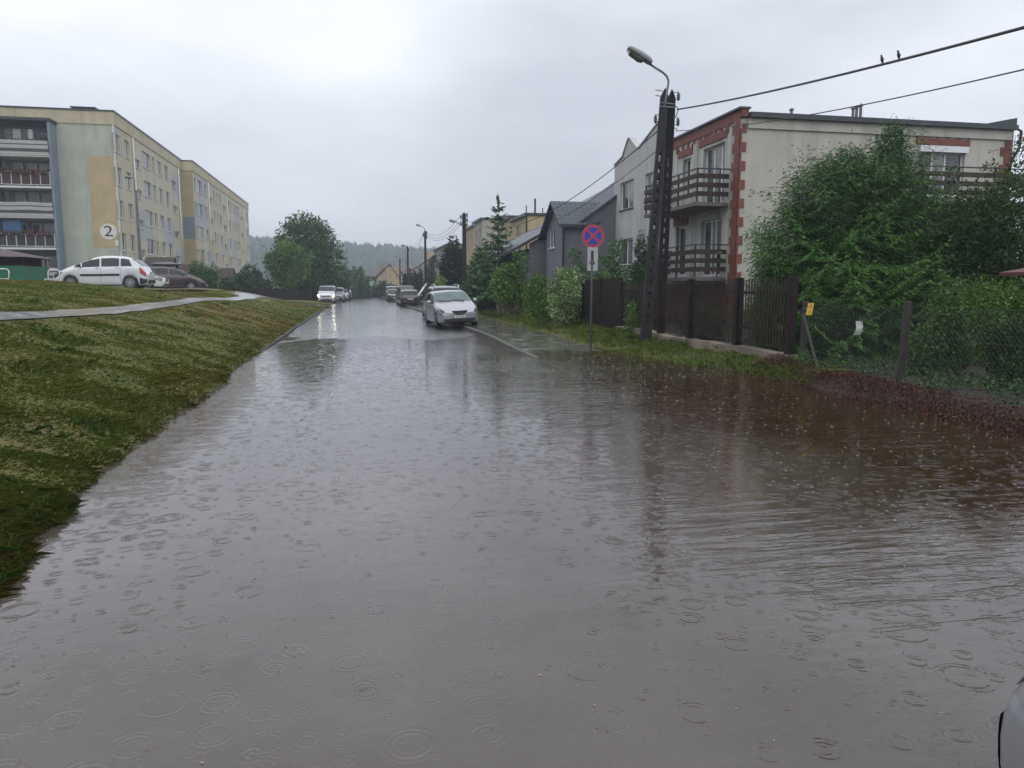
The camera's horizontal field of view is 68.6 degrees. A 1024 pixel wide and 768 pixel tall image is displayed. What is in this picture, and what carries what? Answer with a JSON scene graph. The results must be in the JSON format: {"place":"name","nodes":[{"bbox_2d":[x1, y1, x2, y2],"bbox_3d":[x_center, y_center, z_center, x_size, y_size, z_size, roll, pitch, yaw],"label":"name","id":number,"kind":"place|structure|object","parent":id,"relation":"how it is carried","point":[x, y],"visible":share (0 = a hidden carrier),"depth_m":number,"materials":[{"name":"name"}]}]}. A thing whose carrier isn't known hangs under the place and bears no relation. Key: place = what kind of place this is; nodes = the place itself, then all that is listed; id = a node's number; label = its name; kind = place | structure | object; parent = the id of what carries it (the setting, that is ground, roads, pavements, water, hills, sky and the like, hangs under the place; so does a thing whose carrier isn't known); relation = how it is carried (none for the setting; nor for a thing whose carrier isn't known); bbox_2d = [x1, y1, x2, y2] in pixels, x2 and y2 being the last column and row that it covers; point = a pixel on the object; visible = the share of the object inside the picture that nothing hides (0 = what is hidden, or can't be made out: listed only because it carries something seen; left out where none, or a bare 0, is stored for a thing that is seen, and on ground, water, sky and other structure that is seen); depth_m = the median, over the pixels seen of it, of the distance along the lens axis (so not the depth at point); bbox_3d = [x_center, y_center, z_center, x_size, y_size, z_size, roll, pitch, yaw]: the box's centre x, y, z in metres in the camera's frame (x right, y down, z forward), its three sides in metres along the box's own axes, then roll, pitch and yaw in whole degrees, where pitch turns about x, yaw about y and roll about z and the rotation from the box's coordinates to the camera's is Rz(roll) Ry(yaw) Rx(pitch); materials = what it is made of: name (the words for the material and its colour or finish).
{"place":"outdoors","nodes":[
{"label":"outdoors","id":0,"kind":"place"},
{"bbox_2d":[0,291,324,319],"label":"path","id":1,"kind":"structure","parent":0,"point":[86,311],"depth_m":18.90,"materials":[{"name":"grey concrete"}]},
{"bbox_2d":[281,297,474,341],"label":"road","id":2,"kind":"structure","parent":0,"point":[357,317],"depth_m":33.14,"materials":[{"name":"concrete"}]},
{"bbox_2d":[316,286,336,302],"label":"oncoming van","id":3,"kind":"object","parent":2,"relation":"on","point":[327,293],"visible":0.99,"depth_m":78.37,"materials":[{"name":"white paint"}]},
{"bbox_2d":[336,287,345,301],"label":"parked car","id":4,"kind":"object","parent":2,"relation":"on","point":[340,292],"visible":0.52,"depth_m":87.03,"materials":[{"name":"silver paint"}]},
{"bbox_2d":[424,290,477,326],"bbox_3d":[-2.665,-3.268,32.032,2.155,1.474,4.532,-5,8,-15],"label":"parked car","id":5,"kind":"object","parent":2,"relation":"on","point":[449,306],"visible":1,"depth_m":30.68,"materials":[{"name":"silver paint"}]},
{"bbox_2d":[394,300,601,352],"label":"pavement","id":6,"kind":"structure","parent":0,"point":[527,339],"depth_m":23.71,"materials":[{"name":"grey concrete"}]},
{"bbox_2d":[394,286,413,303],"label":"parked van","id":7,"kind":"object","parent":6,"relation":"on","point":[399,288],"visible":0.42,"depth_m":73.40,"materials":[{"name":"black paint"}]},
{"bbox_2d":[396,289,419,305],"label":"parked car","id":8,"kind":"object","parent":6,"relation":"on","point":[408,296],"visible":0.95,"depth_m":65.94,"materials":[{"name":"paint"}]},
{"bbox_2d":[420,284,460,316],"bbox_3d":[-3.654,-4.347,39.370,2.235,1.739,4.729,-2,7,-12],"label":"parked car","id":9,"kind":"object","parent":6,"relation":"on","point":[435,288],"visible":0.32,"depth_m":37.78,"materials":[{"name":"grey paint"}]},
{"bbox_2d":[582,225,603,349],"bbox_3d":[2.166,-2.493,20.096,0.595,3.502,0.262,-1,7,-11],"label":"no stopping sign","id":10,"kind":"object","parent":6,"relation":"on","point":[592,237],"visible":0.99,"depth_m":20.01,"materials":[{"name":"metal"}]},
{"bbox_2d":[0,334,1023,767],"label":"water","id":11,"kind":"structure","parent":0,"point":[294,520],"depth_m":4.28,"materials":[{"name":"liquid"}]},
{"bbox_2d":[13,351,1023,767],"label":"rain splashes","id":12,"kind":"object","parent":11,"relation":"on","point":[657,493],"visible":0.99,"depth_m":5.75,"materials":[{"name":"grey"}]},
{"bbox_2d":[998,676,1023,767],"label":"silver car","id":13,"kind":"object","parent":11,"relation":"on","point":[1011,739],"visible":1,"depth_m":2.01,"materials":[{"name":"paint"}]},
{"bbox_2d":[0,279,1023,598],"bbox_3d":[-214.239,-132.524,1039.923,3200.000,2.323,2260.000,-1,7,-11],"label":"ground","id":14,"kind":"structure","parent":0,"point":[968,388],"depth_m":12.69,"materials":[{"name":"green plant"}]},
{"bbox_2d":[0,249,55,280],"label":"garden kiosk","id":15,"kind":"object","parent":14,"relation":"on","point":[20,266],"visible":0.62,"depth_m":36.45,"materials":[{"name":"green wood"}]},
{"bbox_2d":[0,105,184,280],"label":"apartment building","id":16,"kind":"structure","parent":14,"relation":"on","point":[67,195],"depth_m":62.70,"materials":[{"name":"beige paint"}]},
{"bbox_2d":[2,221,20,232],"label":"hanging sheet","id":17,"kind":"object","parent":16,"relation":"hanging from","point":[11,225],"visible":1,"depth_m":60.90,"materials":[{"name":"blue fabric"}]},
{"bbox_2d":[124,176,141,259],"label":"street lamp","id":18,"kind":"object","parent":14,"relation":"on","point":[138,228],"visible":0.81,"depth_m":50.95,"materials":[{"name":"metal"}]},
{"bbox_2d":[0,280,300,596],"bbox_3d":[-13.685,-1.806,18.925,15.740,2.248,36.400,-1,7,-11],"label":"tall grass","id":19,"kind":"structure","parent":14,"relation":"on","point":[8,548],"depth_m":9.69,"materials":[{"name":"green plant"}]},
{"bbox_2d":[144,257,178,268],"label":"entrance porch","id":20,"kind":"object","parent":14,"relation":"on","point":[148,261],"visible":0.11,"depth_m":57.19,"materials":[{"name":"brown tile"}]},
{"bbox_2d":[185,259,220,288],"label":"willow bush","id":21,"kind":"object","parent":14,"relation":"on","point":[209,276],"visible":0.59,"depth_m":55.16,"materials":[{"name":"green plant"}]},
{"bbox_2d":[180,160,250,286],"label":"apartment building","id":22,"kind":"structure","parent":14,"relation":"on","point":[215,221],"depth_m":97.53,"materials":[{"name":"beige paint"}]},
{"bbox_2d":[219,268,235,281],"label":"entrance porch","id":23,"kind":"object","parent":14,"relation":"on","point":[227,272],"visible":0.33,"depth_m":80.60,"materials":[{"name":"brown tile"}]},
{"bbox_2d":[217,276,242,291],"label":"dark bush","id":24,"kind":"object","parent":14,"relation":"on","point":[227,283],"visible":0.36,"depth_m":65.03,"materials":[{"name":"green plant"}]},
{"bbox_2d":[232,270,256,287],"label":"dark bush","id":25,"kind":"object","parent":14,"relation":"on","point":[244,279],"visible":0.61,"depth_m":73.06,"materials":[{"name":"green plant"}]},
{"bbox_2d":[238,263,265,280],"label":"bush","id":26,"kind":"object","parent":14,"relation":"on","point":[255,272],"visible":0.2,"depth_m":93.79,"materials":[{"name":"green plant"}]},
{"bbox_2d":[209,287,317,300],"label":"dark fence","id":27,"kind":"object","parent":14,"relation":"on","point":[291,294],"visible":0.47,"depth_m":77.17,"materials":[{"name":"brown wood"}]},
{"bbox_2d":[253,276,273,288],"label":"dark bush","id":28,"kind":"object","parent":14,"relation":"on","point":[261,283],"visible":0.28,"depth_m":79.09,"materials":[{"name":"green plant"}]},
{"bbox_2d":[260,237,314,289],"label":"light tree","id":29,"kind":"object","parent":14,"relation":"on","point":[286,267],"visible":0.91,"depth_m":82.23,"materials":[{"name":"green plant"}]},
{"bbox_2d":[261,309,324,350],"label":"kerb","id":30,"kind":"structure","parent":14,"relation":"on","point":[283,335],"depth_m":27.01,"materials":[{"name":"grey concrete"}]},
{"bbox_2d":[271,210,348,289],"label":"tree","id":31,"kind":"object","parent":14,"relation":"on","point":[317,232],"visible":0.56,"depth_m":87.98,"materials":[{"name":"green plant"}]},
{"bbox_2d":[294,277,327,297],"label":"dark shrub","id":32,"kind":"object","parent":14,"relation":"on","point":[311,284],"visible":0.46,"depth_m":82.68,"materials":[{"name":"green plant"}]},
{"bbox_2d":[335,277,351,299],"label":"dark shrub","id":33,"kind":"object","parent":14,"relation":"on","point":[344,284],"visible":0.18,"depth_m":99.01,"materials":[{"name":"green plant"}]},
{"bbox_2d":[339,264,356,296],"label":"tree","id":34,"kind":"object","parent":14,"relation":"on","point":[348,272],"visible":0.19,"depth_m":126.66,"materials":[{"name":"green plant"}]},
{"bbox_2d":[354,280,365,296],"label":"round bush","id":35,"kind":"object","parent":14,"relation":"on","point":[360,285],"visible":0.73,"depth_m":131.51,"materials":[{"name":"green plant"}]},
{"bbox_2d":[350,266,371,296],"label":"tree","id":36,"kind":"object","parent":14,"relation":"on","point":[355,273],"visible":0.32,"depth_m":134.37,"materials":[{"name":"green plant"}]},
{"bbox_2d":[376,280,387,296],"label":"round bush","id":37,"kind":"object","parent":14,"relation":"on","point":[381,288],"visible":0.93,"depth_m":133.52,"materials":[{"name":"green plant"}]},
{"bbox_2d":[368,262,398,286],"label":"house","id":38,"kind":"structure","parent":14,"relation":"on","point":[387,272],"depth_m":148.97,"materials":[{"name":"yellow paint"}]},
{"bbox_2d":[415,265,423,296],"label":"thuja","id":39,"kind":"object","parent":14,"relation":"on","point":[420,279],"visible":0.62,"depth_m":106.79,"materials":[{"name":"green plant"}]},
{"bbox_2d":[416,224,426,287],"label":"concrete pole","id":40,"kind":"object","parent":14,"relation":"on","point":[425,257],"visible":0.92,"depth_m":78.84,"materials":[{"name":"concrete"}]},
{"bbox_2d":[427,259,436,287],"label":"thuja","id":41,"kind":"object","parent":14,"relation":"on","point":[431,277],"visible":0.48,"depth_m":84.91,"materials":[{"name":"green plant"}]},
{"bbox_2d":[427,244,461,279],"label":"house","id":42,"kind":"structure","parent":14,"relation":"on","point":[434,253],"depth_m":112.22,"materials":[{"name":"grey paint"}]},
{"bbox_2d":[435,235,470,287],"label":"dark thuja tree","id":43,"kind":"object","parent":14,"relation":"on","point":[451,260],"visible":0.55,"depth_m":58.83,"materials":[{"name":"green plant"}]},
{"bbox_2d":[449,213,467,283],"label":"concrete pole","id":44,"kind":"object","parent":14,"relation":"on","point":[463,223],"visible":0.94,"depth_m":56.97,"materials":[{"name":"concrete"}]},
{"bbox_2d":[467,131,656,227],"bbox_3d":[0.421,-9.275,39.291,0.029,1.835,36.518,-2,7,-12],"label":"overhead wire","id":45,"kind":"object","parent":44,"relation":"attached to","point":[587,187],"visible":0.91,"depth_m":27.86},
{"bbox_2d":[383,297,538,356],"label":"kerb","id":46,"kind":"structure","parent":14,"relation":"on","point":[487,336],"depth_m":24.72,"materials":[{"name":"grey concrete"}]},
{"bbox_2d":[466,225,473,278],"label":"house","id":47,"kind":"structure","parent":14,"relation":"on","point":[469,240],"depth_m":89.37,"materials":[{"name":"beige paint"}]},
{"bbox_2d":[459,278,488,309],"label":"dark shrub","id":48,"kind":"object","parent":14,"relation":"on","point":[466,288],"visible":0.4,"depth_m":46.05,"materials":[{"name":"green plant"}]},
{"bbox_2d":[464,242,495,298],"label":"green bush","id":49,"kind":"object","parent":14,"relation":"on","point":[477,261],"visible":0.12,"depth_m":48.91,"materials":[{"name":"green plant"}]},
{"bbox_2d":[472,217,500,265],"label":"house","id":50,"kind":"structure","parent":14,"relation":"on","point":[480,235],"depth_m":78.14,"materials":[{"name":"beige paint"}]},
{"bbox_2d":[467,194,520,307],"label":"fir tree","id":51,"kind":"object","parent":14,"relation":"on","point":[498,243],"visible":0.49,"depth_m":45.05,"materials":[{"name":"green plant"}]},
{"bbox_2d":[499,215,517,244],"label":"house","id":52,"kind":"structure","parent":14,"relation":"on","point":[508,224],"depth_m":66.44,"materials":[{"name":"beige paint"}]},
{"bbox_2d":[487,248,531,314],"bbox_3d":[-0.084,-4.862,36.556,2.293,3.460,2.224,2,8,17],"label":"robinia bush","id":53,"kind":"object","parent":14,"relation":"on","point":[506,283],"visible":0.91,"depth_m":36.28,"materials":[{"name":"green plant"}]},
{"bbox_2d":[490,291,533,313],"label":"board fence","id":54,"kind":"object","parent":14,"relation":"on","point":[498,307],"visible":0.02,"depth_m":42.48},
{"bbox_2d":[508,199,545,251],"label":"house","id":55,"kind":"structure","parent":14,"relation":"on","point":[517,229],"depth_m":59.71,"materials":[{"name":"yellow paint"}]},
{"bbox_2d":[517,270,556,327],"bbox_3d":[1.048,-3.318,29.345,1.536,2.240,1.277,-5,9,-32],"label":"bush","id":56,"kind":"object","parent":14,"relation":"on","point":[536,298],"visible":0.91,"depth_m":29.16,"materials":[{"name":"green plant"}]},
{"bbox_2d":[484,191,600,311],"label":"house","id":57,"kind":"structure","parent":14,"relation":"on","point":[536,250],"depth_m":42.53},
{"bbox_2d":[545,266,584,325],"bbox_3d":[1.970,-3.271,28.039,1.519,2.348,1.343,-1,7,-11],"label":"flowering bush","id":58,"kind":"object","parent":14,"relation":"on","point":[563,299],"visible":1,"depth_m":27.81,"materials":[{"name":"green plant"}]},
{"bbox_2d":[538,182,616,311],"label":"house","id":59,"kind":"structure","parent":14,"relation":"on","point":[562,235],"depth_m":38.76,"materials":[{"name":"grey paint"}]},
{"bbox_2d":[548,228,554,249],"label":"window","id":60,"kind":"structure","parent":59,"relation":"in","point":[552,231],"depth_m":40.88,"materials":[{"name":"white plastic"}]},
{"bbox_2d":[563,247,593,319],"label":"yew bush","id":61,"kind":"object","parent":14,"relation":"on","point":[580,264],"visible":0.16,"depth_m":31.09,"materials":[{"name":"green plant"}]},
{"bbox_2d":[580,277,622,328],"bbox_3d":[3.119,-2.755,26.657,0.160,1.990,4.251,-1,7,-11],"label":"board fence","id":62,"kind":"object","parent":14,"relation":"on","point":[605,303],"visible":0.64,"depth_m":26.36,"materials":[{"name":"brown wood"}]},
{"bbox_2d":[598,240,629,280],"bbox_3d":[3.766,-3.684,27.328,1.156,3.384,1.262,-1,7,-11],"label":"young spruce","id":63,"kind":"object","parent":14,"relation":"on","point":[614,268],"visible":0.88,"depth_m":27.25,"materials":[{"name":"green plant"}]},
{"bbox_2d":[593,238,638,324],"bbox_3d":[4.078,-3.980,29.224,2.070,3.493,1.636,-1,7,-11],"label":"yew bush","id":64,"kind":"object","parent":14,"relation":"on","point":[611,270],"visible":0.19,"depth_m":29.07,"materials":[{"name":"green plant"}]},
{"bbox_2d":[621,299,640,332],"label":"garden weed","id":65,"kind":"object","parent":14,"relation":"on","point":[632,316],"visible":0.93,"depth_m":23.04,"materials":[{"name":"green plant"}]},
{"bbox_2d":[627,229,646,322],"bbox_3d":[5.091,-4.209,29.722,1.222,3.819,1.019,-1,7,-11],"label":"thuja","id":66,"kind":"object","parent":14,"relation":"on","point":[640,256],"visible":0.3,"depth_m":29.52,"materials":[{"name":"green plant"}]},
{"bbox_2d":[613,122,664,315],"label":"house","id":67,"kind":"structure","parent":14,"relation":"on","point":[629,190],"depth_m":36.27,"materials":[{"name":"grey paint"}]},
{"bbox_2d":[618,179,633,211],"bbox_3d":[5.723,-9.316,37.090,0.240,1.410,2.005,-1,7,-11],"label":"window","id":68,"kind":"structure","parent":67,"relation":"in","point":[627,187],"depth_m":37.28,"materials":[{"name":"white glass"}]},
{"bbox_2d":[620,238,632,265],"bbox_3d":[5.718,-6.566,37.468,0.240,1.332,2.098,-1,7,-11],"label":"window","id":69,"kind":"structure","parent":67,"relation":"in","point":[628,249],"depth_m":37.45,"materials":[{"name":"glass"}]},
{"bbox_2d":[634,248,668,324],"bbox_3d":[5.272,-3.690,28.271,1.509,3.158,1.120,-1,7,-11],"label":"thuja","id":70,"kind":"object","parent":14,"relation":"on","point":[642,274],"visible":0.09,"depth_m":28.13,"materials":[{"name":"green plant"}]},
{"bbox_2d":[627,46,680,342],"bbox_3d":[4.040,-5.378,21.796,1.314,8.369,2.769,5,9,34],"label":"concrete pole","id":71,"kind":"object","parent":14,"relation":"on","point":[665,132],"visible":0.9,"depth_m":21.26,"materials":[{"name":"grey concrete"}]},
{"bbox_2d":[677,26,1023,109],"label":"overhead cable","id":72,"kind":"object","parent":71,"relation":"attached to","point":[934,51],"visible":1,"depth_m":11.69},
{"bbox_2d":[679,69,1023,130],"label":"overhead wire","id":73,"kind":"object","parent":71,"relation":"attached to","point":[873,102],"visible":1,"depth_m":11.74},
{"bbox_2d":[478,307,852,384],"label":"verge grass","id":74,"kind":"structure","parent":14,"relation":"on","point":[610,337],"depth_m":19.25,"materials":[{"name":"green plant"}]},
{"bbox_2d":[668,297,732,340],"bbox_3d":[5.420,-1.811,21.413,1.908,1.323,1.763,1,7,11],"label":"garden shrub","id":75,"kind":"object","parent":14,"relation":"on","point":[702,338],"visible":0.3,"depth_m":21.23,"materials":[{"name":"green plant"}]},
{"bbox_2d":[616,326,796,358],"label":"wall","id":76,"kind":"structure","parent":14,"relation":"on","point":[697,344],"depth_m":17.75,"materials":[{"name":"concrete"}]},
{"bbox_2d":[618,276,798,354],"bbox_3d":[4.555,-1.917,19.679,0.160,1.658,10.016,-1,7,-11],"label":"picket fence","id":77,"kind":"object","parent":76,"relation":"on","point":[737,326],"visible":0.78,"depth_m":17.54,"materials":[{"name":"brown wood"}]},
{"bbox_2d":[741,189,781,314],"bbox_3d":[7.404,-3.305,21.180,1.673,4.346,1.390,-4,9,-31],"label":"apple tree","id":78,"kind":"object","parent":14,"relation":"on","point":[766,236],"visible":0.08,"depth_m":21.11,"materials":[{"name":"green plant"}]},
{"bbox_2d":[792,348,813,364],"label":"creeper","id":79,"kind":"object","parent":14,"relation":"on","point":[803,357],"visible":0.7,"depth_m":13.92,"materials":[{"name":"green plant"}]},
{"bbox_2d":[795,297,870,361],"bbox_3d":[6.578,-1.091,15.429,1.678,1.410,1.341,-1,7,-11],"label":"dark bush","id":80,"kind":"object","parent":14,"relation":"on","point":[831,325],"visible":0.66,"depth_m":15.16,"materials":[{"name":"green plant"}]},
{"bbox_2d":[644,103,1023,325],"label":"house","id":81,"kind":"structure","parent":14,"relation":"on","point":[718,173],"depth_m":27.06,"materials":[{"name":"white paint"}]},
{"bbox_2d":[678,226,686,275],"bbox_3d":[7.164,-5.493,31.050,0.070,2.000,1.086,-1,7,-11],"label":"window","id":82,"kind":"structure","parent":81,"relation":"in","point":[683,230],"depth_m":31.25,"materials":[{"name":"white glass"}]},
{"bbox_2d":[686,159,690,193],"bbox_3d":[7.233,-8.384,30.340,0.070,1.400,0.744,-1,7,-11],"label":"window","id":83,"kind":"structure","parent":81,"relation":"in","point":[688,165],"depth_m":30.53,"materials":[{"name":"white glass"}]},
{"bbox_2d":[703,218,721,275],"bbox_3d":[7.691,-5.165,28.491,0.070,2.100,1.705,-1,7,-11],"label":"window","id":84,"kind":"structure","parent":81,"relation":"in","point":[712,229],"depth_m":28.63,"materials":[{"name":"white plastic"}]},
{"bbox_2d":[705,143,724,201],"bbox_3d":[7.702,-7.819,28.098,0.070,2.150,1.769,-1,7,-11],"label":"window","id":85,"kind":"structure","parent":81,"relation":"in","point":[715,155],"depth_m":28.23,"materials":[{"name":"white glass"}]},
{"bbox_2d":[917,152,962,197],"bbox_3d":[15.879,-7.764,27.866,2.044,1.634,0.240,-1,7,-11],"label":"window","id":86,"kind":"structure","parent":81,"relation":"in","point":[953,157],"depth_m":27.94,"materials":[{"name":"white plastic"}]},
{"bbox_2d":[719,113,991,364],"bbox_3d":[7.894,-3.334,16.944,6.614,5.485,6.011,-6,10,-40],"label":"deciduous tree","id":87,"kind":"object","parent":14,"relation":"on","point":[857,263],"visible":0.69,"depth_m":16.47,"materials":[{"name":"leaf"},{"name":"bark"}]},
{"bbox_2d":[732,352,1023,440],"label":"red hedge","id":88,"kind":"object","parent":14,"relation":"on","point":[890,384],"visible":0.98,"depth_m":10.57,"materials":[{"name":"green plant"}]},
{"bbox_2d":[769,353,1023,404],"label":"ground cover","id":89,"kind":"object","parent":14,"relation":"on","point":[940,379],"visible":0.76,"depth_m":11.57,"materials":[{"name":"green plant"}]},
{"bbox_2d":[873,291,939,356],"bbox_3d":[8.621,-1.288,16.138,1.836,1.611,1.335,-1,7,-11],"label":"dark bush","id":90,"kind":"object","parent":14,"relation":"on","point":[897,335],"visible":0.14,"depth_m":15.97,"materials":[{"name":"green plant"}]},
{"bbox_2d":[800,301,1023,403],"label":"chain link fence","id":91,"kind":"object","parent":14,"relation":"on","point":[903,338],"visible":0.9,"depth_m":11.83,"materials":[{"name":"metal"}]},
{"bbox_2d":[899,268,977,375],"bbox_3d":[7.337,-1.030,12.869,1.300,1.931,1.094,-1,7,-11],"label":"hazel bush","id":92,"kind":"object","parent":14,"relation":"on","point":[956,304],"visible":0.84,"depth_m":12.72,"materials":[{"name":"green plant"}]},
{"bbox_2d":[899,134,1023,357],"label":"pear tree","id":93,"kind":"object","parent":14,"relation":"on","point":[992,237],"visible":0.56,"depth_m":15.82,"materials":[{"name":"green plant"}]},
{"bbox_2d":[915,264,1023,362],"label":"garden hedge","id":94,"kind":"object","parent":14,"relation":"on","point":[1002,303],"visible":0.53,"depth_m":14.54,"materials":[{"name":"green plant"}]},
{"bbox_2d":[974,317,1023,386],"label":"dark bush","id":95,"kind":"object","parent":14,"relation":"on","point":[1008,343],"visible":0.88,"depth_m":11.44,"materials":[{"name":"green plant"}]},
{"bbox_2d":[999,268,1023,275],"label":"garden shelter","id":96,"kind":"object","parent":14,"relation":"on","point":[1018,272],"visible":1,"depth_m":11.88,"materials":[{"name":"brown wood"}]},
{"bbox_2d":[0,0,1023,257],"label":"sky","id":97,"kind":"structure","parent":0,"point":[377,120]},
{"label":"parking area","id":98,"kind":"structure","parent":0,"visible":0},
{"bbox_2d":[52,256,155,287],"bbox_3d":[-20.451,-5.606,37.664,4.409,1.650,2.145,-1,7,-11],"label":"parked car","id":99,"kind":"object","parent":98,"relation":"on","point":[125,271],"visible":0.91,"depth_m":36.97,"materials":[{"name":"white paint"}]},
{"bbox_2d":[119,275,169,287],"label":"parked car","id":100,"kind":"object","parent":98,"relation":"on","point":[162,282],"visible":0.14,"depth_m":43.86,"materials":[{"name":"white paint"}]},
{"bbox_2d":[150,262,207,288],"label":"parked car","id":101,"kind":"object","parent":98,"relation":"on","point":[178,278],"visible":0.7,"depth_m":50.48,"materials":[{"name":"brown paint"}]},
{"bbox_3d":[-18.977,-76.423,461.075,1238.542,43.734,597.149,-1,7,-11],"label":"hill","id":102,"kind":"structure","parent":0,"visible":0},
{"bbox_2d":[249,235,1012,285],"bbox_3d":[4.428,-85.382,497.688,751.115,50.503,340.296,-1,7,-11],"label":"forest","id":103,"kind":"object","parent":102,"relation":"on","point":[368,257],"visible":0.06,"depth_m":521.34,"materials":[{"name":"green plant"}]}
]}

